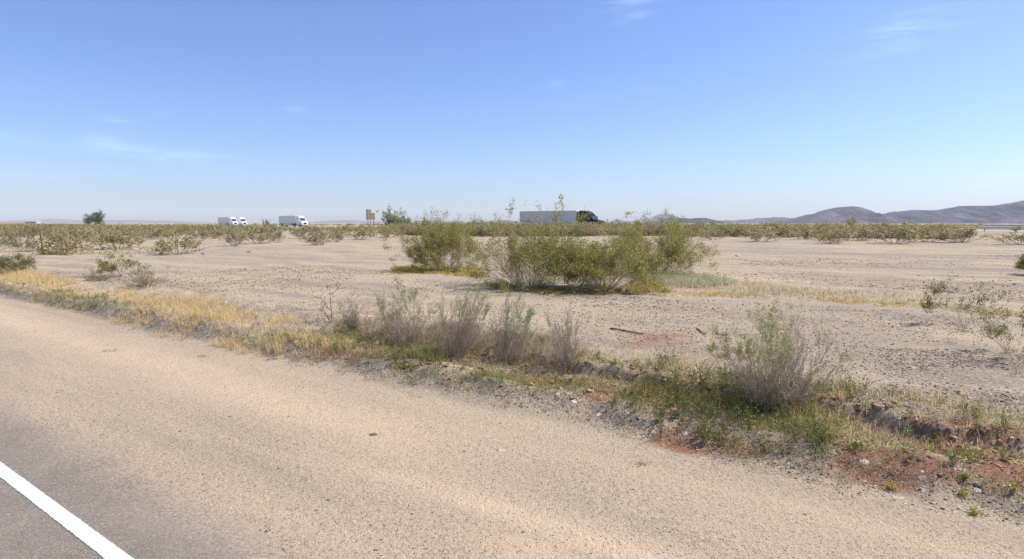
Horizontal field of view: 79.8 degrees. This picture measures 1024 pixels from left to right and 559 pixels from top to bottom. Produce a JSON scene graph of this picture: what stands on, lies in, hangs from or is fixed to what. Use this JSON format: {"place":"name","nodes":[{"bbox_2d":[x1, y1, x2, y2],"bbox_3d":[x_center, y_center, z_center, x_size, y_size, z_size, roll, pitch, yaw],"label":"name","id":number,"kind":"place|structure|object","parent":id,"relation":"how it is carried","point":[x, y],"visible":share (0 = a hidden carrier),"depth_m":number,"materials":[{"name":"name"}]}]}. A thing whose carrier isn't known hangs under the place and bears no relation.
{"place":"outdoors","nodes":[
{"label":"outdoors","id":0,"kind":"place"},
{"bbox_2d":[0,219,214,222],"bbox_3d":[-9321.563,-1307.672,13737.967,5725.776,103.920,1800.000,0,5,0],"label":"mountain","id":1,"kind":"structure","parent":0,"point":[81,221],"depth_m":13340.38,"materials":[{"name":"grey stone"}]},
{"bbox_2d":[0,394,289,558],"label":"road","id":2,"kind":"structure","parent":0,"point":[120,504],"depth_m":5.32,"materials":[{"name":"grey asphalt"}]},
{"bbox_2d":[0,462,133,558],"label":"road marking","id":3,"kind":"object","parent":2,"relation":"on","point":[101,545],"visible":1,"depth_m":5.20,"materials":[{"name":"paint"}]},
{"bbox_2d":[308,220,455,222],"bbox_3d":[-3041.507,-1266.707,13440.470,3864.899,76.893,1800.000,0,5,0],"label":"mountain","id":4,"kind":"structure","parent":0,"point":[350,221],"depth_m":13043.04,"materials":[{"name":"grey stone"}]},
{"bbox_2d":[474,220,519,222],"bbox_3d":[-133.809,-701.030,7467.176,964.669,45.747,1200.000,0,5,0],"label":"mountain","id":5,"kind":"structure","parent":0,"point":[504,221],"depth_m":7278.50,"materials":[{"name":"grey stone"}]},
{"bbox_2d":[0,223,1023,558],"bbox_3d":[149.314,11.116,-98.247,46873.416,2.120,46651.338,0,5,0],"label":"ground","id":6,"kind":"structure","parent":0,"point":[684,501],"depth_m":7.95,"materials":[{"name":"grey gravel"}]},
{"bbox_2d":[0,234,18,250],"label":"scrub bush","id":7,"kind":"object","parent":6,"relation":"on","point":[2,239],"visible":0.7,"depth_m":49.88,"materials":[{"name":"green plant"}]},
{"bbox_2d":[0,253,41,272],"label":"creosote sapling","id":8,"kind":"object","parent":6,"relation":"on","point":[6,265],"visible":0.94,"depth_m":27.47,"materials":[{"name":"green plant"}]},
{"bbox_2d":[0,233,48,251],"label":"scrub bush","id":9,"kind":"object","parent":6,"relation":"on","point":[14,243],"visible":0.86,"depth_m":47.52,"materials":[{"name":"green plant"}]},
{"bbox_2d":[21,223,38,235],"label":"scrub bush","id":10,"kind":"object","parent":6,"relation":"on","point":[26,227],"visible":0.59,"depth_m":100.17,"materials":[{"name":"green plant"}]},
{"bbox_2d":[25,221,40,223],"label":"distant shed","id":11,"kind":"structure","parent":6,"relation":"on","point":[32,222],"depth_m":613.64,"materials":[{"name":"metal"}]},
{"bbox_2d":[22,225,57,235],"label":"scrub bush","id":12,"kind":"object","parent":6,"relation":"on","point":[40,229],"visible":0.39,"depth_m":101.27,"materials":[{"name":"green plant"}]},
{"bbox_2d":[38,225,64,235],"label":"scrub bush","id":13,"kind":"object","parent":6,"relation":"on","point":[49,232],"visible":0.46,"depth_m":82.77,"materials":[{"name":"green plant"}]},
{"bbox_2d":[43,228,63,239],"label":"scrub bush","id":14,"kind":"object","parent":6,"relation":"on","point":[46,234],"visible":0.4,"depth_m":74.00,"materials":[{"name":"green plant"}]},
{"bbox_2d":[22,226,101,254],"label":"scrub bush","id":15,"kind":"object","parent":6,"relation":"on","point":[66,241],"visible":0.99,"depth_m":43.21,"materials":[{"name":"green plant"}]},
{"bbox_2d":[58,226,83,240],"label":"scrub bush","id":16,"kind":"object","parent":6,"relation":"on","point":[71,233],"visible":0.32,"depth_m":76.15,"materials":[{"name":"green plant"}]},
{"bbox_2d":[73,228,95,240],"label":"scrub bush","id":17,"kind":"object","parent":6,"relation":"on","point":[80,233],"visible":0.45,"depth_m":75.72,"materials":[{"name":"green plant"}]},
{"bbox_2d":[82,210,105,224],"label":"desert tree","id":18,"kind":"object","parent":6,"relation":"on","point":[97,217],"visible":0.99,"depth_m":326.79,"materials":[{"name":"green plant"}]},
{"bbox_2d":[75,268,114,280],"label":"grey shrub","id":19,"kind":"object","parent":6,"relation":"on","point":[99,278],"visible":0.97,"depth_m":23.45,"materials":[{"name":"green plant"}]},
{"bbox_2d":[92,228,109,243],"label":"scrub bush","id":20,"kind":"object","parent":6,"relation":"on","point":[102,236],"visible":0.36,"depth_m":64.23,"materials":[{"name":"green plant"}]},
{"bbox_2d":[94,247,138,276],"bbox_3d":[-16.105,-0.716,24.976,1.627,1.277,1.328,-3,6,-32],"label":"creosote sapling","id":21,"kind":"object","parent":6,"relation":"on","point":[107,268],"visible":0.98,"depth_m":24.84,"materials":[{"name":"green plant"}]},
{"bbox_2d":[86,224,148,248],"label":"scrub bush","id":22,"kind":"object","parent":6,"relation":"on","point":[113,238],"visible":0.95,"depth_m":51.20,"materials":[{"name":"green plant"}]},
{"bbox_2d":[113,228,147,241],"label":"scrub bush","id":23,"kind":"object","parent":6,"relation":"on","point":[124,232],"visible":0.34,"depth_m":67.75,"materials":[{"name":"green plant"}]},
{"bbox_2d":[109,261,183,286],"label":"grey shrub","id":24,"kind":"object","parent":6,"relation":"on","point":[143,282],"visible":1,"depth_m":21.15,"materials":[{"name":"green plant"}]},
{"bbox_2d":[136,225,158,237],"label":"scrub bush","id":25,"kind":"object","parent":6,"relation":"on","point":[149,230],"visible":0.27,"depth_m":94.00,"materials":[{"name":"green plant"}]},
{"bbox_2d":[137,225,167,238],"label":"scrub bush","id":26,"kind":"object","parent":6,"relation":"on","point":[155,233],"visible":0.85,"depth_m":84.65,"materials":[{"name":"green plant"}]},
{"bbox_2d":[150,228,210,253],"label":"scrub bush","id":27,"kind":"object","parent":6,"relation":"on","point":[163,246],"visible":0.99,"depth_m":44.02,"materials":[{"name":"green plant"}]},
{"bbox_2d":[184,227,215,238],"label":"scrub bush","id":28,"kind":"object","parent":6,"relation":"on","point":[204,234],"visible":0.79,"depth_m":86.26,"materials":[{"name":"green plant"}]},
{"bbox_2d":[196,226,229,238],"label":"scrub bush","id":29,"kind":"object","parent":6,"relation":"on","point":[218,233],"visible":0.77,"depth_m":88.72,"materials":[{"name":"green plant"}]},
{"bbox_2d":[206,225,226,235],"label":"scrub bush","id":30,"kind":"object","parent":6,"relation":"on","point":[218,229],"visible":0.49,"depth_m":102.17,"materials":[{"name":"green plant"}]},
{"bbox_2d":[219,228,249,245],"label":"scrub bush","id":31,"kind":"object","parent":6,"relation":"on","point":[236,238],"visible":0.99,"depth_m":59.37,"materials":[{"name":"green plant"}]},
{"bbox_2d":[241,229,278,243],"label":"scrub bush","id":32,"kind":"object","parent":6,"relation":"on","point":[261,236],"visible":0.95,"depth_m":66.14,"materials":[{"name":"green plant"}]},
{"bbox_2d":[270,228,284,242],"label":"scrub bush","id":33,"kind":"object","parent":6,"relation":"on","point":[280,234],"visible":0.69,"depth_m":70.33,"materials":[{"name":"green plant"}]},
{"bbox_2d":[288,225,320,238],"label":"scrub bush","id":34,"kind":"object","parent":6,"relation":"on","point":[302,230],"visible":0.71,"depth_m":87.91,"materials":[{"name":"green plant"}]},
{"bbox_2d":[298,224,337,244],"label":"scrub bush","id":35,"kind":"object","parent":6,"relation":"on","point":[316,237],"visible":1,"depth_m":61.42,"materials":[{"name":"green plant"}]},
{"bbox_2d":[315,284,345,321],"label":"dead twig","id":36,"kind":"object","parent":6,"relation":"on","point":[330,302],"visible":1,"depth_m":13.98,"materials":[{"name":"plant"}]},
{"bbox_2d":[323,228,349,241],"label":"scrub bush","id":37,"kind":"object","parent":6,"relation":"on","point":[338,233],"visible":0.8,"depth_m":71.98,"materials":[{"name":"green plant"}]},
{"bbox_2d":[38,250,667,295],"bbox_3d":[-15.902,-1.193,35.708,52.736,0.333,8.458,4,6,35],"label":"ground cover","id":38,"kind":"object","parent":6,"relation":"on","point":[449,272],"visible":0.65,"depth_m":20.68,"materials":[{"name":"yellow plant"}]},
{"bbox_2d":[338,286,369,333],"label":"grey shrub","id":39,"kind":"object","parent":6,"relation":"on","point":[350,324],"visible":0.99,"depth_m":13.06,"materials":[{"name":"grey plant"}]},
{"bbox_2d":[343,224,377,239],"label":"scrub bush","id":40,"kind":"object","parent":6,"relation":"on","point":[363,232],"visible":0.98,"depth_m":81.38,"materials":[{"name":"green plant"}]},
{"bbox_2d":[366,209,374,226],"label":"road sign","id":41,"kind":"object","parent":6,"relation":"on","point":[369,215],"visible":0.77,"depth_m":175.19,"materials":[{"name":"metal"}]},
{"bbox_2d":[373,224,406,237],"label":"scrub bush","id":42,"kind":"object","parent":6,"relation":"on","point":[389,233],"visible":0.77,"depth_m":93.39,"materials":[{"name":"green plant"}]},
{"bbox_2d":[376,203,411,225],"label":"desert tree","id":43,"kind":"object","parent":6,"relation":"on","point":[389,217],"visible":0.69,"depth_m":148.54,"materials":[{"name":"green plant"}]},
{"bbox_2d":[366,277,437,348],"bbox_3d":[-2.082,0.662,11.791,1.694,1.472,1.129,4,7,38],"label":"grey shrub","id":44,"kind":"object","parent":6,"relation":"on","point":[397,329],"visible":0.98,"depth_m":11.77,"materials":[{"name":"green plant"}]},
{"bbox_2d":[409,224,433,235],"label":"scrub bush","id":45,"kind":"object","parent":6,"relation":"on","point":[419,228],"visible":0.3,"depth_m":107.16,"materials":[{"name":"green plant"}]},
{"bbox_2d":[0,267,882,445],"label":"dry grass","id":46,"kind":"structure","parent":6,"relation":"on","point":[189,308],"depth_m":14.72,"materials":[{"name":"yellow plant"}]},
{"bbox_2d":[378,207,504,271],"bbox_3d":[-3.100,-1.877,28.719,5.076,2.948,5.474,4,7,38],"label":"creosote bush","id":47,"kind":"object","parent":6,"relation":"on","point":[445,243],"visible":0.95,"depth_m":27.74,"materials":[{"name":"green plant"}]},
{"bbox_2d":[427,269,494,359],"bbox_3d":[-0.919,0.578,10.888,1.236,1.716,1.407,0,5,0],"label":"grey shrub","id":48,"kind":"object","parent":6,"relation":"on","point":[463,341],"visible":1,"depth_m":10.80,"materials":[{"name":"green plant"}]},
{"bbox_2d":[474,221,497,236],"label":"scrub bush","id":49,"kind":"object","parent":6,"relation":"on","point":[488,228],"visible":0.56,"depth_m":102.11,"materials":[{"name":"green plant"}]},
{"bbox_2d":[492,224,516,236],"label":"scrub bush","id":50,"kind":"object","parent":6,"relation":"on","point":[505,229],"visible":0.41,"depth_m":103.70,"materials":[{"name":"green plant"}]},
{"bbox_2d":[484,197,526,280],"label":"creosote bush","id":51,"kind":"object","parent":6,"relation":"on","point":[511,208],"visible":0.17,"depth_m":22.90,"materials":[{"name":"green plant"}]},
{"bbox_2d":[428,200,587,291],"bbox_3d":[0.345,-1.238,21.006,4.949,3.042,5.019,3,6,32],"label":"creosote bush","id":52,"kind":"object","parent":6,"relation":"on","point":[535,251],"visible":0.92,"depth_m":20.42,"materials":[{"name":"green plant"}]},
{"bbox_2d":[0,218,1022,240],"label":"desert scrub","id":53,"kind":"object","parent":6,"relation":"on","point":[262,227],"visible":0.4,"depth_m":113.83,"materials":[{"name":"green plant"}]},
{"bbox_2d":[0,269,1023,521],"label":"bank grass","id":54,"kind":"structure","parent":6,"relation":"on","point":[537,338],"depth_m":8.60,"materials":[{"name":"plant"}]},
{"bbox_2d":[487,270,537,363],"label":"grey shrub","id":55,"kind":"object","parent":6,"relation":"on","point":[507,324],"visible":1,"depth_m":10.64,"materials":[{"name":"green plant"}]},
{"bbox_2d":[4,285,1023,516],"bbox_3d":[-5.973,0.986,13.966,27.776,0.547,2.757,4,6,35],"label":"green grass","id":56,"kind":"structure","parent":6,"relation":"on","point":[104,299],"depth_m":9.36,"materials":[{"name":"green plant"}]},
{"bbox_2d":[513,222,527,236],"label":"scrub bush","id":57,"kind":"object","parent":6,"relation":"on","point":[521,229],"visible":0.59,"depth_m":103.69,"materials":[{"name":"green plant"}]},
{"bbox_2d":[30,246,1022,317],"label":"pale grass","id":58,"kind":"structure","parent":6,"relation":"on","point":[704,281],"depth_m":19.95,"materials":[{"name":"beige plant"}]},
{"bbox_2d":[55,221,1023,227],"bbox_3d":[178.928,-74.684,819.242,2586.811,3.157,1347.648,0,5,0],"label":"scrub","id":59,"kind":"object","parent":6,"relation":"on","point":[869,223],"visible":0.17,"depth_m":181.20,"materials":[{"name":"green plant"}]},
{"bbox_2d":[531,291,581,370],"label":"grey shrub","id":60,"kind":"object","parent":6,"relation":"on","point":[568,353],"visible":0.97,"depth_m":10.01,"materials":[{"name":"grey plant"}]},
{"bbox_2d":[550,194,569,283],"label":"creosote bush","id":61,"kind":"object","parent":6,"relation":"on","point":[561,224],"visible":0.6,"depth_m":22.24,"materials":[{"name":"green plant"}]},
{"bbox_2d":[114,301,1023,499],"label":"soil clods","id":62,"kind":"object","parent":6,"relation":"on","point":[887,405],"visible":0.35,"depth_m":8.42,"materials":[{"name":"soil"}]},
{"bbox_2d":[571,222,593,235],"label":"scrub bush","id":63,"kind":"object","parent":6,"relation":"on","point":[587,230],"visible":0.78,"depth_m":103.42,"materials":[{"name":"green plant"}]},
{"bbox_2d":[540,206,688,292],"bbox_3d":[3.225,-0.983,19.962,4.766,2.786,4.838,0,5,0],"label":"creosote bush","id":64,"kind":"object","parent":6,"relation":"on","point":[596,262],"visible":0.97,"depth_m":19.55,"materials":[{"name":"green plant"}]},
{"bbox_2d":[610,327,643,333],"bbox_3d":[2.363,1.056,12.610,0.048,0.043,0.835,-5,7,-43],"label":"stick","id":65,"kind":"object","parent":6,"relation":"on","point":[625,330],"visible":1,"depth_m":12.62,"materials":[{"name":"brown wood"}]},
{"bbox_2d":[609,211,656,274],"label":"creosote bush","id":66,"kind":"object","parent":6,"relation":"on","point":[628,228],"visible":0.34,"depth_m":25.67,"materials":[{"name":"green plant"}]},
{"bbox_2d":[645,225,663,235],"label":"scrub bush","id":67,"kind":"object","parent":6,"relation":"on","point":[656,231],"visible":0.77,"depth_m":102.08,"materials":[{"name":"green plant"}]},
{"bbox_2d":[588,209,722,273],"bbox_3d":[5.761,-1.585,25.927,5.519,2.912,5.944,0,5,0],"label":"creosote bush","id":68,"kind":"object","parent":6,"relation":"on","point":[681,248],"visible":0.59,"depth_m":25.02,"materials":[{"name":"green plant"}]},
{"bbox_2d":[359,274,1023,497],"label":"weeds","id":69,"kind":"object","parent":6,"relation":"on","point":[527,385],"visible":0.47,"depth_m":7.48,"materials":[{"name":"green plant"}]},
{"bbox_2d":[700,229,731,239],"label":"scrub bush","id":70,"kind":"object","parent":6,"relation":"on","point":[711,235],"visible":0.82,"depth_m":80.11,"materials":[{"name":"green plant"}]},
{"bbox_2d":[707,223,727,236],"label":"scrub bush","id":71,"kind":"object","parent":6,"relation":"on","point":[713,229],"visible":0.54,"depth_m":95.42,"materials":[{"name":"green plant"}]},
{"bbox_2d":[728,224,743,236],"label":"scrub bush","id":72,"kind":"object","parent":6,"relation":"on","point":[736,229],"visible":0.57,"depth_m":96.17,"materials":[{"name":"green plant"}]},
{"bbox_2d":[735,225,756,236],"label":"scrub bush","id":73,"kind":"object","parent":6,"relation":"on","point":[742,229],"visible":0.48,"depth_m":93.32,"materials":[{"name":"green plant"}]},
{"bbox_2d":[739,225,785,241],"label":"scrub bush","id":74,"kind":"object","parent":6,"relation":"on","point":[758,234],"visible":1,"depth_m":72.24,"materials":[{"name":"green plant"}]},
{"bbox_2d":[686,291,858,411],"bbox_3d":[3.255,0.892,7.826,1.963,1.591,1.419,0,5,0],"label":"wispy shrub","id":75,"kind":"object","parent":6,"relation":"on","point":[777,372],"visible":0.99,"depth_m":7.65,"materials":[{"name":"green plant"}]},
{"bbox_2d":[770,221,793,236],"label":"scrub bush","id":76,"kind":"object","parent":6,"relation":"on","point":[778,226],"visible":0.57,"depth_m":90.80,"materials":[{"name":"green plant"}]},
{"bbox_2d":[782,225,828,238],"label":"scrub bush","id":77,"kind":"object","parent":6,"relation":"on","point":[806,233],"visible":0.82,"depth_m":81.50,"materials":[{"name":"green plant"}]},
{"bbox_2d":[808,223,859,243],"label":"scrub bush","id":78,"kind":"object","parent":6,"relation":"on","point":[831,236],"visible":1,"depth_m":65.12,"materials":[{"name":"green plant"}]},
{"bbox_2d":[844,213,859,226],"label":"horizon bush","id":79,"kind":"object","parent":6,"relation":"on","point":[852,221],"visible":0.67,"depth_m":159.36,"materials":[{"name":"green plant"}]},
{"bbox_2d":[834,225,883,240],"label":"scrub bush","id":80,"kind":"object","parent":6,"relation":"on","point":[864,232],"visible":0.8,"depth_m":75.02,"materials":[{"name":"green plant"}]},
{"bbox_2d":[873,222,898,237],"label":"scrub bush","id":81,"kind":"object","parent":6,"relation":"on","point":[893,233],"visible":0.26,"depth_m":83.84,"materials":[{"name":"green plant"}]},
{"bbox_2d":[883,480,899,490],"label":"yellow weed","id":82,"kind":"object","parent":6,"relation":"on","point":[889,487],"visible":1,"depth_m":5.76,"materials":[{"name":"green plant"}]},
{"bbox_2d":[868,219,932,243],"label":"scrub bush","id":83,"kind":"object","parent":6,"relation":"on","point":[905,234],"visible":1,"depth_m":64.81,"materials":[{"name":"green plant"}]},
{"bbox_2d":[911,224,936,236],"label":"scrub bush","id":84,"kind":"object","parent":6,"relation":"on","point":[928,227],"visible":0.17,"depth_m":83.87,"materials":[{"name":"green plant"}]},
{"bbox_2d":[900,224,954,241],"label":"scrub bush","id":85,"kind":"object","parent":6,"relation":"on","point":[920,233],"visible":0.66,"depth_m":68.93,"materials":[{"name":"green plant"}]},
{"bbox_2d":[908,268,1001,326],"bbox_3d":[9.459,0.410,13.142,1.379,1.248,1.372,0,5,0],"label":"creosote sapling","id":86,"kind":"object","parent":6,"relation":"on","point":[937,290],"visible":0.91,"depth_m":13.38,"materials":[{"name":"green plant"}]},
{"bbox_2d":[925,224,990,242],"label":"scrub bush","id":87,"kind":"object","parent":6,"relation":"on","point":[953,236],"visible":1,"depth_m":66.72,"materials":[{"name":"green plant"}]},
{"bbox_2d":[955,487,968,496],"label":"yellow weed","id":88,"kind":"object","parent":6,"relation":"on","point":[962,494],"visible":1,"depth_m":5.54,"materials":[{"name":"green plant"}]},
{"bbox_2d":[958,470,970,478],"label":"yellow weed","id":89,"kind":"object","parent":6,"relation":"on","point":[965,476],"visible":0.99,"depth_m":5.70,"materials":[{"name":"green plant"}]},
{"bbox_2d":[959,504,983,516],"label":"yellow weed","id":90,"kind":"object","parent":6,"relation":"on","point":[973,512],"visible":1,"depth_m":5.27,"materials":[{"name":"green plant"}]},
{"bbox_2d":[948,281,1023,359],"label":"creosote sapling","id":91,"kind":"object","parent":6,"relation":"on","point":[997,332],"visible":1,"depth_m":10.09,"materials":[{"name":"green plant"}]},
{"bbox_2d":[956,226,1023,231],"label":"guardrail","id":92,"kind":"object","parent":6,"relation":"on","point":[984,228],"visible":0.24,"depth_m":94.55,"materials":[{"name":"metal"}]},
{"bbox_2d":[984,231,1023,244],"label":"scrub bush","id":93,"kind":"object","parent":6,"relation":"on","point":[1020,238],"visible":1,"depth_m":61.45,"materials":[{"name":"green plant"}]},
{"bbox_2d":[985,224,1023,226],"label":"guardrail","id":94,"kind":"object","parent":6,"relation":"on","point":[1012,225],"visible":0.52,"depth_m":115.61,"materials":[{"name":"metal"}]},
{"bbox_2d":[1012,252,1023,271],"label":"creosote sapling","id":95,"kind":"object","parent":6,"relation":"on","point":[1020,262],"visible":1,"depth_m":26.11,"materials":[{"name":"green plant"}]},
{"bbox_2d":[0,0,1023,222],"label":"sky","id":96,"kind":"structure","parent":0,"point":[255,111],"materials":[{"name":"blue"}]},
{"bbox_2d":[96,224,1023,231],"bbox_3d":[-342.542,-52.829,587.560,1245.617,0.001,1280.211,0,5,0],"label":"freeway","id":97,"kind":"structure","parent":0,"point":[330,226],"depth_m":232.97,"materials":[{"name":"grey asphalt"}]},
{"bbox_2d":[218,217,237,224],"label":"semi truck","id":98,"kind":"object","parent":97,"relation":"on","point":[227,220],"visible":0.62,"depth_m":293.31,"materials":[{"name":"metal"}]},
{"bbox_2d":[235,217,247,225],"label":"semi truck","id":99,"kind":"object","parent":97,"relation":"on","point":[241,221],"visible":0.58,"depth_m":293.87,"materials":[{"name":"metal"}]},
{"bbox_2d":[279,216,307,225],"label":"semi truck","id":100,"kind":"object","parent":97,"relation":"on","point":[293,220],"visible":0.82,"depth_m":235.23,"materials":[{"name":"metal"}]},
{"bbox_2d":[520,211,604,224],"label":"semi truck","id":101,"kind":"object","parent":97,"relation":"on","point":[569,216],"visible":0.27,"depth_m":141.86,"materials":[{"name":"metal"}]},
{"bbox_2d":[607,213,676,222],"bbox_3d":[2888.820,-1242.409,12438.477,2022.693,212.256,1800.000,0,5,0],"label":"mountain","id":102,"kind":"structure","parent":0,"point":[653,218],"depth_m":12227.31,"materials":[{"name":"grey stone"}]},
{"bbox_2d":[652,217,726,222],"bbox_3d":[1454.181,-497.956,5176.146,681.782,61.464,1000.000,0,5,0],"label":"mountain","id":103,"kind":"structure","parent":0,"point":[693,220],"depth_m":4907.48,"materials":[{"name":"grey stone"}]},
{"bbox_2d":[723,217,789,222],"bbox_3d":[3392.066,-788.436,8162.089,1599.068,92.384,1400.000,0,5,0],"label":"mountain","id":104,"kind":"structure","parent":0,"point":[763,220],"depth_m":7890.96,"materials":[{"name":"grey stone"}]},
{"bbox_2d":[768,200,1023,223],"bbox_3d":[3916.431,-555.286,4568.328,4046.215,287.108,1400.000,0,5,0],"label":"mountain","id":105,"kind":"structure","parent":0,"point":[1010,213],"depth_m":4340.76,"materials":[{"name":"stone"}]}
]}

